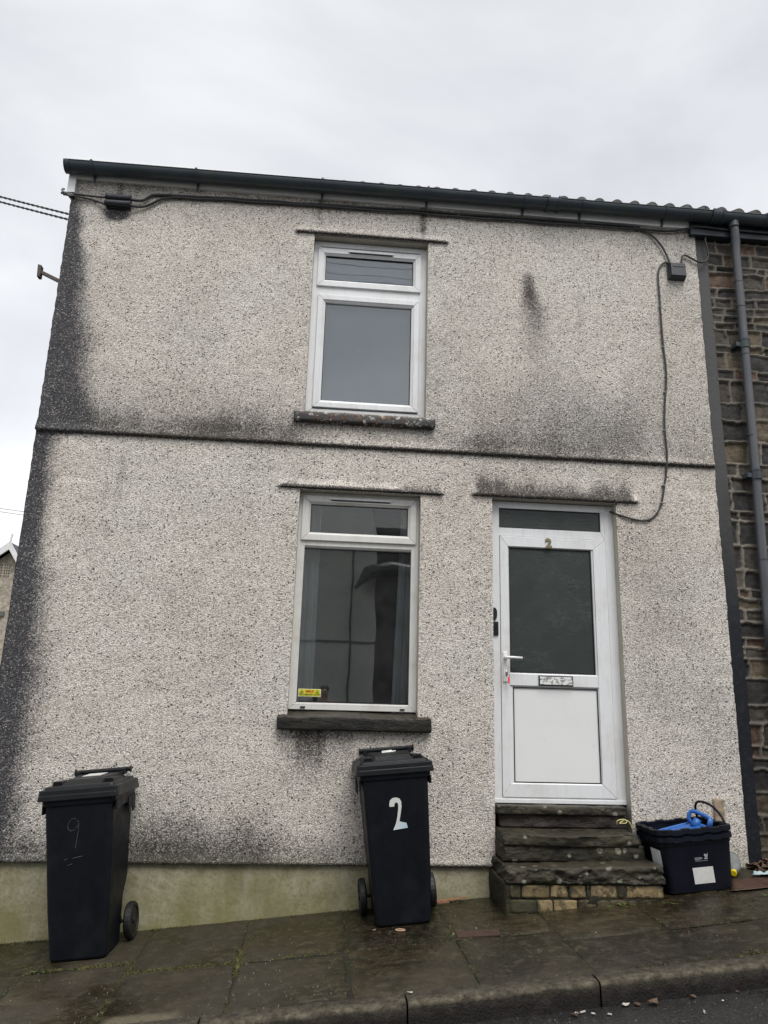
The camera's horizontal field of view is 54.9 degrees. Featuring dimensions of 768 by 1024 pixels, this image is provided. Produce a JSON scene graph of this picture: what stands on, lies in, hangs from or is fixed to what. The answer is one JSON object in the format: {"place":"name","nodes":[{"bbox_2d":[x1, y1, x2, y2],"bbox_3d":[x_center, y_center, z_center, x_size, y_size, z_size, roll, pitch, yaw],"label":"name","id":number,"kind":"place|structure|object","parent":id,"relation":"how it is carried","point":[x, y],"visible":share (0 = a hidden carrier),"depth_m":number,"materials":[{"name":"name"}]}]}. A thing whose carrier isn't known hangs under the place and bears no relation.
{"place":"outdoors","nodes":[
{"label":"outdoors","id":0,"kind":"place"},
{"bbox_2d":[0,866,767,1023],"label":"pavement","id":1,"kind":"structure","parent":0,"point":[629,936],"depth_m":3.98,"materials":[{"name":"grey concrete"}]},
{"bbox_2d":[37,765,138,961],"bbox_3d":[-1.789,2.103,4.502,0.474,1.005,0.496,-3,-14,-4],"label":"wheelie bin","id":2,"kind":"object","parent":1,"relation":"on","point":[88,814],"visible":1,"depth_m":4.33,"materials":[{"name":"plastic"}]},
{"bbox_2d":[10,894,762,1023],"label":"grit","id":3,"kind":"object","parent":1,"relation":"on","point":[331,988],"visible":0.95,"depth_m":3.61,"materials":[{"name":"grey gravel"}]},
{"bbox_2d":[352,744,436,926],"bbox_3d":[0.071,2.038,4.740,0.496,1.005,0.477,-2,-14,-7],"label":"wheelie bin","id":4,"kind":"object","parent":1,"relation":"on","point":[391,783],"visible":1,"depth_m":4.56,"materials":[{"name":"plastic"}]},
{"bbox_2d":[437,897,466,902],"bbox_3d":[0.432,2.539,4.844,0.231,0.032,0.036,4,-15,-11],"label":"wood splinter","id":5,"kind":"object","parent":1,"relation":"on","point":[446,900],"visible":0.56,"depth_m":4.84,"materials":[{"name":"orange wood"}]},
{"bbox_2d":[455,929,499,937],"bbox_3d":[0.535,2.413,4.238,0.252,0.032,0.100,1,-14,3],"label":"access cover","id":6,"kind":"object","parent":1,"relation":"on","point":[480,933],"visible":1,"depth_m":4.23,"materials":[{"name":"brown metal"}]},
{"bbox_2d":[489,803,665,915],"bbox_3d":[1.231,2.330,4.865,1.031,0.715,0.610,3,-14,-5],"label":"doorstep","id":7,"kind":"object","parent":1,"relation":"on","point":[548,857],"visible":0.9,"depth_m":4.78,"materials":[{"name":"stone"}]},
{"bbox_2d":[616,819,632,828],"bbox_3d":[1.645,2.132,5.056,0.116,0.067,0.031,3,-14,-5],"label":"cord","id":8,"kind":"object","parent":7,"relation":"on","point":[623,823],"visible":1,"depth_m":5.06,"materials":[{"name":"yellow plastic"}]},
{"bbox_2d":[636,824,731,893],"bbox_3d":[1.996,2.281,4.887,0.524,0.340,0.382,-2,-14,-7],"label":"recycling crate","id":9,"kind":"object","parent":1,"relation":"on","point":[696,863],"visible":0.67,"depth_m":4.73,"materials":[{"name":"plastic"}]},
{"bbox_2d":[635,800,730,837],"bbox_3d":[1.990,2.183,4.911,0.524,0.455,0.382,-2,-14,-7],"label":"recycling crate","id":10,"kind":"object","parent":9,"relation":"in","point":[647,827],"visible":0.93,"depth_m":4.87,"materials":[{"name":"plastic"}]},
{"bbox_2d":[658,809,713,829],"bbox_3d":[1.991,2.080,4.936,0.382,0.150,0.274,-4,-13,-9],"label":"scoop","id":11,"kind":"object","parent":10,"relation":"in","point":[693,823],"visible":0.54,"depth_m":4.96,"materials":[{"name":"blue plastic"}]},
{"bbox_2d":[712,799,724,821],"bbox_3d":[2.341,2.127,5.165,0.080,0.238,0.031,3,-14,-5],"label":"wooden block","id":12,"kind":"object","parent":10,"relation":"in","point":[718,804],"depth_m":5.17,"materials":[{"name":"brown wood"}]},
{"bbox_2d":[730,851,740,876],"bbox_3d":[2.359,2.380,5.004,0.104,0.125,0.242,-4,-15,20],"label":"plastic bottle","id":13,"kind":"object","parent":1,"relation":"on","point":[735,864],"visible":0.7,"depth_m":4.95,"materials":[{"name":"clear plastic"}]},
{"bbox_2d":[731,877,767,890],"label":"card","id":14,"kind":"object","parent":1,"relation":"on","point":[748,883],"visible":0.98,"depth_m":4.75,"materials":[{"name":"brown cardboard"}]},
{"bbox_2d":[746,857,767,871],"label":"leaf litter","id":15,"kind":"object","parent":1,"relation":"on","point":[764,863],"visible":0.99,"depth_m":5.07,"materials":[{"name":"brown plant"}]},
{"bbox_2d":[752,871,767,874],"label":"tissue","id":16,"kind":"object","parent":1,"relation":"on","point":[759,873],"visible":1,"depth_m":4.89,"materials":[{"name":"white paper"}]},
{"bbox_2d":[0,890,767,1023],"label":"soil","id":17,"kind":"structure","parent":0,"point":[348,977],"depth_m":4.04,"materials":[{"name":"brown soil"}]},
{"bbox_2d":[0,895,767,1023],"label":"moss","id":18,"kind":"object","parent":17,"relation":"on","point":[237,961],"visible":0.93,"depth_m":4.05,"materials":[{"name":"green plant"}]},
{"bbox_2d":[0,0,767,547],"label":"sky","id":19,"kind":"structure","parent":0,"point":[661,102],"materials":[{"name":"grey"}]},
{"bbox_2d":[461,988,767,1023],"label":"road","id":20,"kind":"structure","parent":0,"point":[732,1009],"depth_m":3.36,"materials":[{"name":"grey asphalt"}]},
{"bbox_2d":[127,954,767,1023],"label":"kerb","id":21,"kind":"structure","parent":20,"relation":"on","point":[506,1000],"depth_m":3.45,"materials":[{"name":"concrete"}]},
{"bbox_2d":[647,998,657,1002],"bbox_3d":[1.254,2.271,3.434,0.049,0.016,0.046,3,-14,-5],"label":"fallen leaf","id":22,"kind":"object","parent":20,"relation":"on","point":[654,1000],"visible":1,"depth_m":3.44,"materials":[{"name":"beige plant"}]},
{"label":"ground","id":23,"kind":"structure","parent":0,"visible":0},
{"bbox_2d":[0,534,18,663],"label":"distant house","id":24,"kind":"structure","parent":23,"relation":"on","point":[8,554],"depth_m":16.70,"materials":[{"name":"paint"}]},
{"bbox_2d":[0,157,749,943],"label":"terraced house","id":25,"kind":"structure","parent":23,"relation":"on","point":[200,447],"depth_m":5.49,"materials":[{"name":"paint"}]},
{"bbox_2d":[0,201,67,219],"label":"overhead wire","id":26,"kind":"object","parent":25,"relation":"attached to","point":[37,211],"visible":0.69,"depth_m":6.49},
{"bbox_2d":[0,196,68,214],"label":"overhead wire","id":27,"kind":"object","parent":25,"relation":"attached to","point":[41,207],"visible":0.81,"depth_m":6.50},
{"bbox_2d":[37,264,58,282],"bbox_3d":[-2.585,-1.835,5.722,0.181,0.142,0.047,3,-14,-5],"label":"wall bracket","id":28,"kind":"object","parent":25,"relation":"attached to","point":[40,272],"depth_m":5.71,"materials":[{"name":"metal"}]},
{"bbox_2d":[61,188,74,198],"bbox_3d":[-2.500,-2.526,5.853,0.107,0.067,0.039,6,-15,-18],"label":"cable hook","id":29,"kind":"object","parent":25,"relation":"attached to","point":[67,193],"visible":1,"depth_m":5.84,"materials":[{"name":"metal"}]},
{"bbox_2d":[61,192,104,198],"bbox_3d":[-2.373,-2.509,5.864,0.361,0.024,0.024,3,-14,-5],"label":"cable","id":30,"kind":"object","parent":29,"relation":"attached to","point":[86,195],"visible":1,"depth_m":5.86,"materials":[{"name":"black rubber"}]},
{"bbox_2d":[63,193,103,204],"bbox_3d":[-2.359,-2.465,5.864,0.353,0.073,0.046,3,-14,-6],"label":"cable","id":31,"kind":"object","parent":29,"relation":"attached to","point":[96,200],"visible":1,"depth_m":5.86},
{"bbox_2d":[104,193,131,209],"bbox_3d":[-2.107,-2.467,5.870,0.198,0.110,0.069,3,-14,-5],"label":"junction box","id":32,"kind":"object","parent":25,"relation":"attached to","point":[118,201],"visible":1,"depth_m":5.85,"materials":[{"name":"plastic"}]},
{"bbox_2d":[289,505,321,710],"bbox_3d":[-0.581,0.726,5.502,0.167,1.680,0.048,3,-14,-5],"label":"curtain","id":33,"kind":"object","parent":25,"relation":"hanging from","point":[306,662],"visible":0.45,"depth_m":5.49,"materials":[{"name":"fabric"}]},
{"bbox_2d":[276,492,431,732],"bbox_3d":[-0.186,0.689,5.334,1.063,1.706,0.200,3,-14,-5],"label":"window","id":34,"kind":"structure","parent":25,"relation":"in","point":[343,720],"depth_m":5.34,"materials":[{"name":"plastic"}]},
{"bbox_2d":[294,241,434,429],"bbox_3d":[-0.129,-1.429,5.879,1.078,1.616,0.188,3,-14,-5],"label":"window","id":35,"kind":"structure","parent":25,"relation":"in","point":[413,298],"depth_m":5.94,"materials":[{"name":"white plastic"}]},
{"bbox_2d":[314,258,416,414],"bbox_3d":[-0.136,-1.449,6.014,0.900,1.490,0.004,3,-14,-5],"label":"window pane","id":36,"kind":"structure","parent":25,"relation":"attached to","point":[366,358],"depth_m":5.99,"materials":[{"name":"glass"}]},
{"bbox_2d":[131,194,640,227],"bbox_3d":[0.078,-2.452,6.085,4.224,0.171,0.056,3,-14,-5],"label":"cable","id":37,"kind":"object","parent":25,"relation":"attached to","point":[433,211],"visible":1,"depth_m":6.11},
{"bbox_2d":[391,510,412,713],"bbox_3d":[0.171,0.762,5.563,0.211,1.680,0.048,3,-14,-5],"label":"curtain","id":38,"kind":"object","parent":25,"relation":"hanging from","point":[400,677],"visible":0.45,"depth_m":5.53,"materials":[{"name":"fabric"}]},
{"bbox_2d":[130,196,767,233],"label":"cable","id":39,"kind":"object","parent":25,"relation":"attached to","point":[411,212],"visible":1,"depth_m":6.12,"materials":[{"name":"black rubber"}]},
{"bbox_2d":[492,501,626,804],"bbox_3d":[1.260,0.987,5.433,0.962,2.168,0.143,3,-14,-5],"label":"door","id":40,"kind":"structure","parent":25,"relation":"in","point":[558,722],"depth_m":5.42,"materials":[{"name":"white plastic"}]},
{"bbox_2d":[609,262,668,521],"bbox_3d":[2.073,-1.018,5.928,0.609,2.263,0.084,1,-14,3],"label":"cable","id":41,"kind":"object","parent":25,"relation":"attached to","point":[665,437],"visible":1,"depth_m":5.87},
{"bbox_2d":[634,227,670,262],"bbox_3d":[2.264,-2.241,6.242,0.304,0.352,0.022,2,-14,-3],"label":"cable","id":42,"kind":"object","parent":25,"relation":"attached to","point":[658,242],"visible":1,"depth_m":6.25,"materials":[{"name":"black rubber"}]},
{"bbox_2d":[666,263,686,280],"bbox_3d":[2.451,-2.013,6.189,0.150,0.145,0.062,3,-14,-5],"label":"junction box","id":43,"kind":"object","parent":25,"relation":"attached to","point":[676,271],"visible":1,"depth_m":6.17,"materials":[{"name":"plastic"}]},
{"bbox_2d":[681,236,708,262],"bbox_3d":[2.653,-2.231,6.282,0.313,0.369,0.033,3,-14,-5],"label":"cable","id":44,"kind":"object","parent":43,"relation":"attached to","point":[693,259],"visible":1,"depth_m":6.24,"materials":[{"name":"black rubber"}]},
{"bbox_2d":[688,206,767,865],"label":"stone house","id":45,"kind":"structure","parent":23,"relation":"on","point":[737,530],"depth_m":5.89,"materials":[{"name":"stone"}]},
{"bbox_2d":[728,219,767,651],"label":"downpipe","id":46,"kind":"object","parent":45,"relation":"attached to","point":[742,346],"visible":1,"depth_m":5.86,"materials":[{"name":"plastic"}]}
]}

